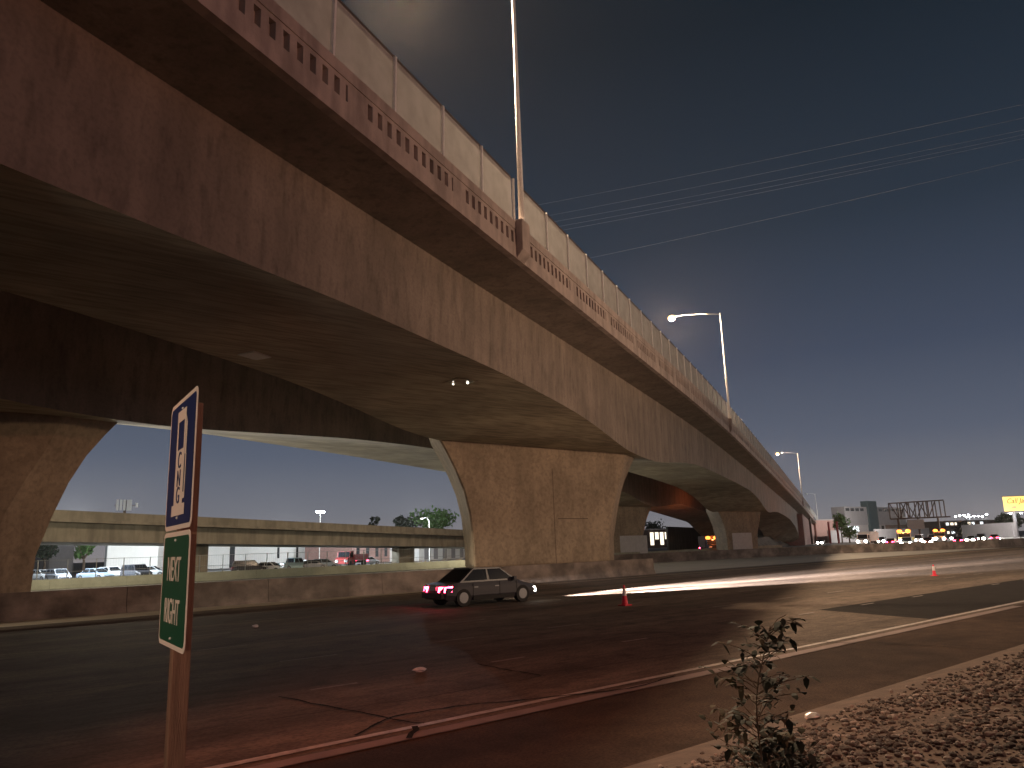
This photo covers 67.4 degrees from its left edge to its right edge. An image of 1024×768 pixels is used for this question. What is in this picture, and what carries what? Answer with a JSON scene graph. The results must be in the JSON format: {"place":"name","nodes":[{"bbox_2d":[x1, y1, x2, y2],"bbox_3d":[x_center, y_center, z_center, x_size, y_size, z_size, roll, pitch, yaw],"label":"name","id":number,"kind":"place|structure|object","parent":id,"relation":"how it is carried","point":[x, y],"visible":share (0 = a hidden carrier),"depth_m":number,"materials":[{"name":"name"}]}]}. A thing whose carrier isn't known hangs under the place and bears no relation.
{"place":"outdoors","nodes":[
{"label":"outdoors","id":0,"kind":"place"},
{"bbox_2d":[31,538,1021,591],"bbox_3d":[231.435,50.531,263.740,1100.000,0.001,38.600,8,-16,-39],"label":"roadway","id":1,"kind":"structure","parent":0,"point":[666,567],"depth_m":77.95,"materials":[{"name":"grey asphalt"}]},
{"bbox_2d":[614,538,1023,562],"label":"median barrier","id":2,"kind":"object","parent":1,"relation":"on","point":[770,552],"visible":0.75,"depth_m":97.40,"materials":[{"name":"concrete"}]},
{"bbox_2d":[896,529,910,542],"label":"truck","id":3,"kind":"object","parent":1,"relation":"on","point":[899,535],"visible":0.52,"depth_m":148.11,"materials":[{"name":"white paint"}]},
{"bbox_2d":[901,537,915,542],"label":"car","id":4,"kind":"object","parent":1,"relation":"on","point":[907,539],"visible":0.2,"depth_m":127.38,"materials":[{"name":"white paint"}]},
{"bbox_2d":[922,537,932,541],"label":"car","id":5,"kind":"object","parent":1,"relation":"on","point":[927,539],"visible":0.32,"depth_m":149.11,"materials":[{"name":"paint"}]},
{"bbox_2d":[933,529,946,541],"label":"truck","id":6,"kind":"object","parent":1,"relation":"on","point":[940,536],"visible":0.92,"depth_m":172.81,"materials":[{"name":"grey paint"}]},
{"bbox_2d":[953,536,965,540],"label":"car","id":7,"kind":"object","parent":1,"relation":"on","point":[958,538],"visible":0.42,"depth_m":148.84,"materials":[{"name":"grey paint"}]},
{"bbox_2d":[965,535,977,540],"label":"car","id":8,"kind":"object","parent":1,"relation":"on","point":[971,538],"visible":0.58,"depth_m":164.20,"materials":[{"name":"white paint"}]},
{"bbox_2d":[976,533,986,539],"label":"car","id":9,"kind":"object","parent":1,"relation":"on","point":[981,536],"visible":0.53,"depth_m":178.99,"materials":[{"name":"black paint"}]},
{"bbox_2d":[990,534,999,539],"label":"car","id":10,"kind":"object","parent":1,"relation":"on","point":[994,537],"visible":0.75,"depth_m":173.58,"materials":[{"name":"grey paint"}]},
{"bbox_2d":[32,531,1023,767],"bbox_3d":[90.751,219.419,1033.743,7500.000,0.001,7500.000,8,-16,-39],"label":"ground","id":11,"kind":"structure","parent":0,"point":[77,568],"depth_m":90.46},
{"bbox_2d":[32,569,47,579],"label":"parked car","id":12,"kind":"object","parent":11,"relation":"on","point":[40,576],"visible":0.36,"depth_m":97.94,"materials":[{"name":"silver metal"}]},
{"bbox_2d":[35,545,58,569],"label":"tree","id":13,"kind":"object","parent":11,"relation":"on","point":[45,552],"visible":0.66,"depth_m":134.22,"materials":[{"name":"green plant"}]},
{"bbox_2d":[34,545,73,572],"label":"building","id":14,"kind":"structure","parent":11,"relation":"on","point":[66,552],"depth_m":162.13,"materials":[{"name":"paint"}]},
{"bbox_2d":[45,569,71,578],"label":"parked car","id":15,"kind":"object","parent":11,"relation":"on","point":[57,575],"visible":0.65,"depth_m":92.06,"materials":[{"name":"grey paint"}]},
{"bbox_2d":[73,545,95,571],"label":"tree","id":16,"kind":"object","parent":11,"relation":"on","point":[81,551],"visible":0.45,"depth_m":129.38,"materials":[{"name":"green plant"}]},
{"bbox_2d":[76,568,114,577],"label":"parked car","id":17,"kind":"object","parent":11,"relation":"on","point":[105,573],"visible":0.59,"depth_m":92.25,"materials":[{"name":"blue paint"}]},
{"bbox_2d":[100,566,120,575],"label":"parked car","id":18,"kind":"object","parent":11,"relation":"on","point":[111,570],"visible":0.12,"depth_m":98.14,"materials":[{"name":"white paint"}]},
{"bbox_2d":[115,500,137,512],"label":"antenna mast","id":19,"kind":"object","parent":11,"relation":"on","point":[129,505],"visible":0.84,"depth_m":179.71,"materials":[{"name":"metal"}]},
{"bbox_2d":[104,546,158,568],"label":"trailer","id":20,"kind":"object","parent":11,"relation":"on","point":[119,554],"visible":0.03,"depth_m":119.69,"materials":[{"name":"white metal"}]},
{"bbox_2d":[120,564,152,575],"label":"parked car","id":21,"kind":"object","parent":11,"relation":"on","point":[133,568],"visible":0.51,"depth_m":92.26,"materials":[{"name":"grey paint"}]},
{"bbox_2d":[148,566,161,573],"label":"parked car","id":22,"kind":"object","parent":11,"relation":"on","point":[155,569],"visible":0.13,"depth_m":98.28,"materials":[{"name":"silver metal"}]},
{"bbox_2d":[157,546,304,569],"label":"warehouse","id":23,"kind":"structure","parent":11,"relation":"on","point":[279,554],"depth_m":160.86,"materials":[{"name":"white metal"}]},
{"bbox_2d":[229,547,234,567],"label":"door","id":24,"kind":"structure","parent":23,"relation":"in","point":[232,549],"depth_m":159.22,"materials":[{"name":"grey"}]},
{"bbox_2d":[34,547,464,579],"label":"lot fence","id":25,"kind":"object","parent":11,"relation":"on","point":[287,562],"visible":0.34,"depth_m":88.71,"materials":[{"name":"silver metal"}]},
{"bbox_2d":[231,560,268,570],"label":"parked car","id":26,"kind":"object","parent":11,"relation":"on","point":[253,565],"visible":0.41,"depth_m":97.56,"materials":[{"name":"black paint"}]},
{"bbox_2d":[40,510,464,571],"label":"viaduct","id":27,"kind":"object","parent":11,"relation":"on","point":[72,527],"visible":0.54,"depth_m":93.04,"materials":[{"name":"concrete"}]},
{"bbox_2d":[259,562,286,568],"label":"parked car","id":28,"kind":"object","parent":11,"relation":"on","point":[273,565],"visible":0.16,"depth_m":99.52,"materials":[{"name":"white paint"}]},
{"bbox_2d":[277,558,303,567],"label":"parked car","id":29,"kind":"object","parent":11,"relation":"on","point":[299,562],"visible":0.37,"depth_m":108.08,"materials":[{"name":"teal paint"}]},
{"bbox_2d":[303,560,327,566],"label":"parked car","id":30,"kind":"object","parent":11,"relation":"on","point":[312,564],"visible":0.34,"depth_m":109.76,"materials":[{"name":"grey paint"}]},
{"bbox_2d":[316,511,324,558],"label":"lot light","id":31,"kind":"object","parent":11,"relation":"on","point":[320,512],"visible":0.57,"depth_m":164.54,"materials":[{"name":"metal"}]},
{"bbox_2d":[314,559,339,565],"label":"parked car","id":32,"kind":"object","parent":11,"relation":"on","point":[328,562],"visible":0.34,"depth_m":111.17,"materials":[{"name":"blue paint"}]},
{"bbox_2d":[0,558,655,621],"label":"median barrier","id":33,"kind":"object","parent":11,"relation":"on","point":[25,606],"visible":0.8,"depth_m":36.41,"materials":[{"name":"concrete"}]},
{"bbox_2d":[305,547,389,563],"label":"brick building","id":34,"kind":"structure","parent":11,"relation":"on","point":[313,553],"depth_m":163.79,"materials":[{"name":"red brick"}]},
{"bbox_2d":[335,551,367,565],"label":"truck","id":35,"kind":"object","parent":11,"relation":"on","point":[352,559],"visible":0.63,"depth_m":126.13,"materials":[{"name":"red paint"}]},
{"bbox_2d":[356,557,379,564],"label":"parked car","id":36,"kind":"object","parent":11,"relation":"on","point":[371,560],"visible":0.52,"depth_m":138.68,"materials":[{"name":"silver metal"}]},
{"bbox_2d":[368,516,380,524],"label":"tree","id":37,"kind":"object","parent":11,"relation":"on","point":[376,519],"visible":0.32,"depth_m":231.63,"materials":[{"name":"green plant"}]},
{"bbox_2d":[0,290,762,592],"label":"overpass","id":38,"kind":"object","parent":11,"relation":"on","point":[75,388],"visible":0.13,"depth_m":34.40,"materials":[{"name":"concrete"}]},
{"bbox_2d":[393,515,408,526],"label":"tree","id":39,"kind":"object","parent":11,"relation":"on","point":[398,520],"visible":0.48,"depth_m":205.93,"materials":[{"name":"green plant"}]},
{"bbox_2d":[31,545,782,590],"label":"roadside wall","id":40,"kind":"structure","parent":11,"relation":"on","point":[50,584],"depth_m":77.42,"materials":[{"name":"concrete"}]},
{"bbox_2d":[0,0,816,566],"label":"overpass","id":41,"kind":"object","parent":11,"relation":"on","point":[270,188],"visible":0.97,"depth_m":24.64,"materials":[{"name":"concrete"}]},
{"bbox_2d":[511,0,530,263],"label":"street lamp","id":42,"kind":"object","parent":41,"relation":"attached to","point":[523,240],"visible":1,"depth_m":31.98,"materials":[{"name":"metal"}]},
{"bbox_2d":[274,0,816,518],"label":"screen fence","id":43,"kind":"object","parent":41,"relation":"on","point":[352,42],"visible":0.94,"depth_m":27.38,"materials":[{"name":"brown"}]},
{"bbox_2d":[668,313,732,432],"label":"street lamp","id":44,"kind":"object","parent":41,"relation":"attached to","point":[671,317],"visible":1,"depth_m":87.73,"materials":[{"name":"metal"}]},
{"bbox_2d":[776,453,803,505],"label":"street lamp","id":45,"kind":"object","parent":41,"relation":"attached to","point":[800,477],"visible":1,"depth_m":213.63,"materials":[{"name":"metal"}]},
{"bbox_2d":[399,515,422,526],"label":"tree","id":46,"kind":"object","parent":11,"relation":"on","point":[409,522],"visible":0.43,"depth_m":205.22,"materials":[{"name":"green plant"}]},
{"bbox_2d":[380,558,464,563],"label":"dry grass","id":47,"kind":"structure","parent":11,"relation":"on","point":[425,560],"depth_m":96.40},
{"bbox_2d":[390,548,464,561],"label":"pale building","id":48,"kind":"structure","parent":11,"relation":"on","point":[434,552],"depth_m":176.81,"materials":[{"name":"white metal"}]},
{"bbox_2d":[424,549,427,559],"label":"door","id":49,"kind":"structure","parent":48,"relation":"in","point":[425,550],"depth_m":172.47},
{"bbox_2d":[434,548,437,558],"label":"door","id":50,"kind":"structure","parent":48,"relation":"in","point":[435,550],"depth_m":176.32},
{"bbox_2d":[451,549,454,557],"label":"door","id":51,"kind":"structure","parent":48,"relation":"in","point":[452,550],"depth_m":183.33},
{"bbox_2d":[408,505,458,528],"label":"tree","id":52,"kind":"object","parent":11,"relation":"on","point":[438,519],"visible":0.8,"depth_m":190.60,"materials":[{"name":"green plant"}]},
{"bbox_2d":[0,547,1023,767],"bbox_3d":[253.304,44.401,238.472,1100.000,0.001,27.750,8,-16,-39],"label":"freeway","id":53,"kind":"structure","parent":11,"relation":"on","point":[234,700],"depth_m":16.63,"materials":[{"name":"grey asphalt"}]},
{"bbox_2d":[0,591,422,626],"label":"median shoulder","id":54,"kind":"object","parent":53,"relation":"on","point":[62,620],"visible":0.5,"depth_m":31.30},
{"bbox_2d":[412,667,425,671],"bbox_3d":[-1.681,5.197,13.976,0.291,0.089,0.190,8,-16,-39],"label":"paper scrap","id":55,"kind":"object","parent":53,"relation":"on","point":[419,669],"visible":1,"depth_m":13.93,"materials":[{"name":"white paper"}]},
{"bbox_2d":[422,567,535,606],"bbox_3d":[-1.255,8.139,31.093,4.680,1.415,2.059,7,-15,-37],"label":"car","id":56,"kind":"object","parent":53,"relation":"on","point":[463,587],"visible":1,"depth_m":30.25,"materials":[{"name":"grey paint"}]},
{"bbox_2d":[2,606,999,737],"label":"road cracks","id":57,"kind":"object","parent":53,"relation":"on","point":[412,732],"visible":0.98,"depth_m":11.26,"materials":[{"name":"black asphalt"}]},
{"bbox_2d":[0,548,1012,625],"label":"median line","id":58,"kind":"object","parent":53,"relation":"on","point":[421,593],"visible":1,"depth_m":36.55,"materials":[{"name":"white paint"}]},
{"bbox_2d":[122,554,1018,689],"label":"lane markings","id":59,"kind":"object","parent":53,"relation":"on","point":[483,619],"visible":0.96,"depth_m":21.12,"materials":[{"name":"paint"}]},
{"bbox_2d":[205,601,1023,767],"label":"edge line","id":60,"kind":"object","parent":53,"relation":"on","point":[358,737],"visible":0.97,"depth_m":10.50,"materials":[{"name":"white paint"}]},
{"bbox_2d":[618,585,631,605],"bbox_3d":[4.018,7.556,27.476,0.360,0.710,0.360,8,-16,-39],"label":"traffic cone","id":61,"kind":"object","parent":53,"relation":"on","point":[624,600],"visible":1,"depth_m":27.39,"materials":[{"name":"red plastic"}]},
{"bbox_2d":[821,579,1023,618],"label":"asphalt patch","id":62,"kind":"object","parent":53,"relation":"on","point":[946,603],"visible":1,"depth_m":24.36,"materials":[{"name":"black asphalt"}]},
{"bbox_2d":[931,565,938,575],"bbox_3d":[21.828,9.636,39.739,0.288,0.568,0.288,8,-16,-39],"label":"traffic cone","id":63,"kind":"object","parent":53,"relation":"on","point":[933,572],"visible":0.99,"depth_m":39.68,"materials":[{"name":"red plastic"}]},
{"bbox_2d":[248,606,1019,767],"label":"gutter strip","id":64,"kind":"object","parent":11,"relation":"on","point":[305,758],"visible":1,"depth_m":10.43,"materials":[{"name":"concrete"}]},
{"bbox_2d":[282,606,1023,767],"bbox_3d":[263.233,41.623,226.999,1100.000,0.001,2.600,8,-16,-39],"label":"road shoulder","id":65,"kind":"object","parent":11,"relation":"on","point":[623,730],"depth_m":10.03},
{"bbox_2d":[644,529,666,547],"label":"lit shop","id":66,"kind":"structure","parent":11,"relation":"on","point":[656,538],"depth_m":332.90,"materials":[{"name":"brown paint"}]},
{"bbox_2d":[650,532,653,544],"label":"window","id":67,"kind":"structure","parent":66,"relation":"in","point":[651,533],"depth_m":330.99,"materials":[{"name":"white glass"}]},
{"bbox_2d":[660,532,663,544],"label":"window","id":68,"kind":"structure","parent":66,"relation":"in","point":[661,533],"depth_m":335.59,"materials":[{"name":"white glass"}]},
{"bbox_2d":[645,519,665,528],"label":"tree","id":69,"kind":"object","parent":11,"relation":"on","point":[650,525],"visible":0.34,"depth_m":390.77,"materials":[{"name":"green plant"}]},
{"bbox_2d":[666,527,705,549],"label":"retaining wall","id":70,"kind":"structure","parent":11,"relation":"on","point":[679,538],"depth_m":225.42,"materials":[{"name":"concrete"}]},
{"bbox_2d":[698,536,715,548],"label":"truck","id":71,"kind":"object","parent":11,"relation":"on","point":[707,541],"visible":0.53,"depth_m":148.42,"materials":[{"name":"black paint"}]},
{"bbox_2d":[757,535,790,545],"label":"slope paving","id":72,"kind":"structure","parent":11,"relation":"on","point":[762,540],"depth_m":206.99,"materials":[{"name":"concrete"}]},
{"bbox_2d":[816,540,824,544],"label":"car","id":73,"kind":"object","parent":11,"relation":"on","point":[820,542],"visible":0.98,"depth_m":233.52,"materials":[{"name":"grey paint"}]},
{"bbox_2d":[813,519,833,542],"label":"brick hut","id":74,"kind":"object","parent":11,"relation":"on","point":[820,528],"visible":0.54,"depth_m":292.08,"materials":[{"name":"brick"}]},
{"bbox_2d":[827,522,831,543],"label":"red post","id":75,"kind":"object","parent":11,"relation":"on","point":[829,532],"visible":1,"depth_m":254.25,"materials":[{"name":"red paint"}]},
{"bbox_2d":[835,521,839,542],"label":"red post","id":76,"kind":"object","parent":11,"relation":"on","point":[837,530],"visible":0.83,"depth_m":254.28,"materials":[{"name":"red paint"}]},
{"bbox_2d":[832,512,850,542],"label":"tree","id":77,"kind":"object","parent":11,"relation":"on","point":[842,523],"visible":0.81,"depth_m":271.17,"materials":[{"name":"green plant"}]},
{"bbox_2d":[841,525,859,542],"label":"tree","id":78,"kind":"object","parent":11,"relation":"on","point":[849,532],"visible":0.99,"depth_m":255.49,"materials":[{"name":"green plant"}]},
{"bbox_2d":[856,531,878,544],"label":"truck","id":79,"kind":"object","parent":11,"relation":"on","point":[867,537],"visible":0.84,"depth_m":168.79,"materials":[{"name":"white paint"}]},
{"bbox_2d":[831,501,907,533],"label":"office building","id":80,"kind":"structure","parent":11,"relation":"on","point":[868,516],"depth_m":313.72,"materials":[{"name":"paint"}]},
{"bbox_2d":[827,528,929,542],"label":"sound wall","id":81,"kind":"structure","parent":11,"relation":"on","point":[889,533],"depth_m":292.15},
{"bbox_2d":[878,537,886,543],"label":"car","id":82,"kind":"object","parent":11,"relation":"on","point":[882,540],"visible":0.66,"depth_m":198.69,"materials":[{"name":"grey paint"}]},
{"bbox_2d":[886,538,897,543],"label":"car","id":83,"kind":"object","parent":11,"relation":"on","point":[891,540],"visible":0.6,"depth_m":163.63,"materials":[{"name":"grey paint"}]},
{"bbox_2d":[888,500,949,534],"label":"steel frame","id":84,"kind":"object","parent":11,"relation":"on","point":[916,522],"visible":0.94,"depth_m":239.46,"materials":[{"name":"paint"}]},
{"bbox_2d":[914,534,923,541],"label":"car","id":85,"kind":"object","parent":11,"relation":"on","point":[918,538],"visible":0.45,"depth_m":183.40,"materials":[{"name":"silver metal"}]},
{"bbox_2d":[906,520,994,536],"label":"car park","id":86,"kind":"structure","parent":11,"relation":"on","point":[947,526],"depth_m":425.41,"materials":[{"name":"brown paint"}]},
{"bbox_2d":[952,520,972,535],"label":"tree","id":87,"kind":"object","parent":11,"relation":"on","point":[959,528],"visible":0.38,"depth_m":382.45,"materials":[{"name":"green plant"}]},
{"bbox_2d":[961,522,1015,537],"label":"boundary wall","id":88,"kind":"structure","parent":11,"relation":"on","point":[1004,529],"depth_m":276.21,"materials":[{"name":"white concrete"}]},
{"bbox_2d":[994,515,1004,522],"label":"tree","id":89,"kind":"object","parent":11,"relation":"on","point":[998,520],"visible":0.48,"depth_m":321.83,"materials":[{"name":"green plant"}]},
{"bbox_2d":[999,512,1023,527],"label":"tree","id":90,"kind":"object","parent":11,"relation":"on","point":[1008,518],"visible":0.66,"depth_m":291.24,"materials":[{"name":"green plant"}]},
{"bbox_2d":[1001,495,1023,536],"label":"billboard","id":91,"kind":"object","parent":11,"relation":"on","point":[1013,504],"visible":1,"depth_m":258.27,"materials":[{"name":"yellow"}]},
{"bbox_2d":[55,0,1023,562],"label":"sky","id":92,"kind":"structure","parent":0,"point":[877,340],"materials":[{"name":"blue"}]},
{"bbox_2d":[540,104,1022,204],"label":"power cable","id":93,"kind":"object","parent":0,"point":[795,153],"visible":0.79,"depth_m":119.03,"materials":[{"name":"grey metal"}]},
{"bbox_2d":[549,118,1020,215],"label":"power cable","id":94,"kind":"object","parent":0,"point":[801,165],"visible":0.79,"depth_m":120.46,"materials":[{"name":"grey metal"}]},
{"bbox_2d":[555,130,1021,221],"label":"power cable","id":95,"kind":"object","parent":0,"point":[800,175],"visible":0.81,"depth_m":121.86,"materials":[{"name":"grey metal"}]},
{"bbox_2d":[563,135,1019,225],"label":"power cable","id":96,"kind":"object","parent":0,"point":[801,180],"visible":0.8,"depth_m":121.08,"materials":[{"name":"grey metal"}]},
{"bbox_2d":[566,138,1023,229],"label":"power cable","id":97,"kind":"object","parent":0,"point":[806,183],"visible":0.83,"depth_m":120.59,"materials":[{"name":"grey plastic"}]},
{"bbox_2d":[592,159,1021,257],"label":"power cable","id":98,"kind":"object","parent":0,"point":[818,207],"visible":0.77,"depth_m":120.05,"materials":[{"name":"grey plastic"}]},
{"bbox_2d":[624,644,1023,767],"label":"embankment","id":99,"kind":"structure","parent":0,"point":[681,757],"depth_m":8.19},
{"bbox_2d":[159,386,203,767],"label":"road sign","id":100,"kind":"object","parent":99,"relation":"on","point":[177,596],"visible":1,"depth_m":4.09,"materials":[{"name":"green metal"}]},
{"bbox_2d":[694,612,828,767],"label":"weed","id":101,"kind":"object","parent":99,"relation":"on","point":[767,682],"visible":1,"depth_m":5.02,"materials":[{"name":"green plant"}]},
{"bbox_2d":[728,721,830,767],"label":"weed","id":102,"kind":"object","parent":99,"relation":"on","point":[770,748],"visible":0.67,"depth_m":5.30,"materials":[{"name":"green plant"}]},
{"bbox_2d":[804,712,820,719],"bbox_3d":[3.503,3.872,8.957,0.266,0.068,0.167,8,-16,-39],"label":"crushed can","id":103,"kind":"object","parent":99,"relation":"on","point":[811,715],"visible":1,"depth_m":8.91,"materials":[{"name":"silver metal"}]},
{"bbox_2d":[658,649,1023,767],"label":"gravel","id":104,"kind":"structure","parent":0,"point":[880,746],"depth_m":7.67,"materials":[{"name":"brown gravel"}]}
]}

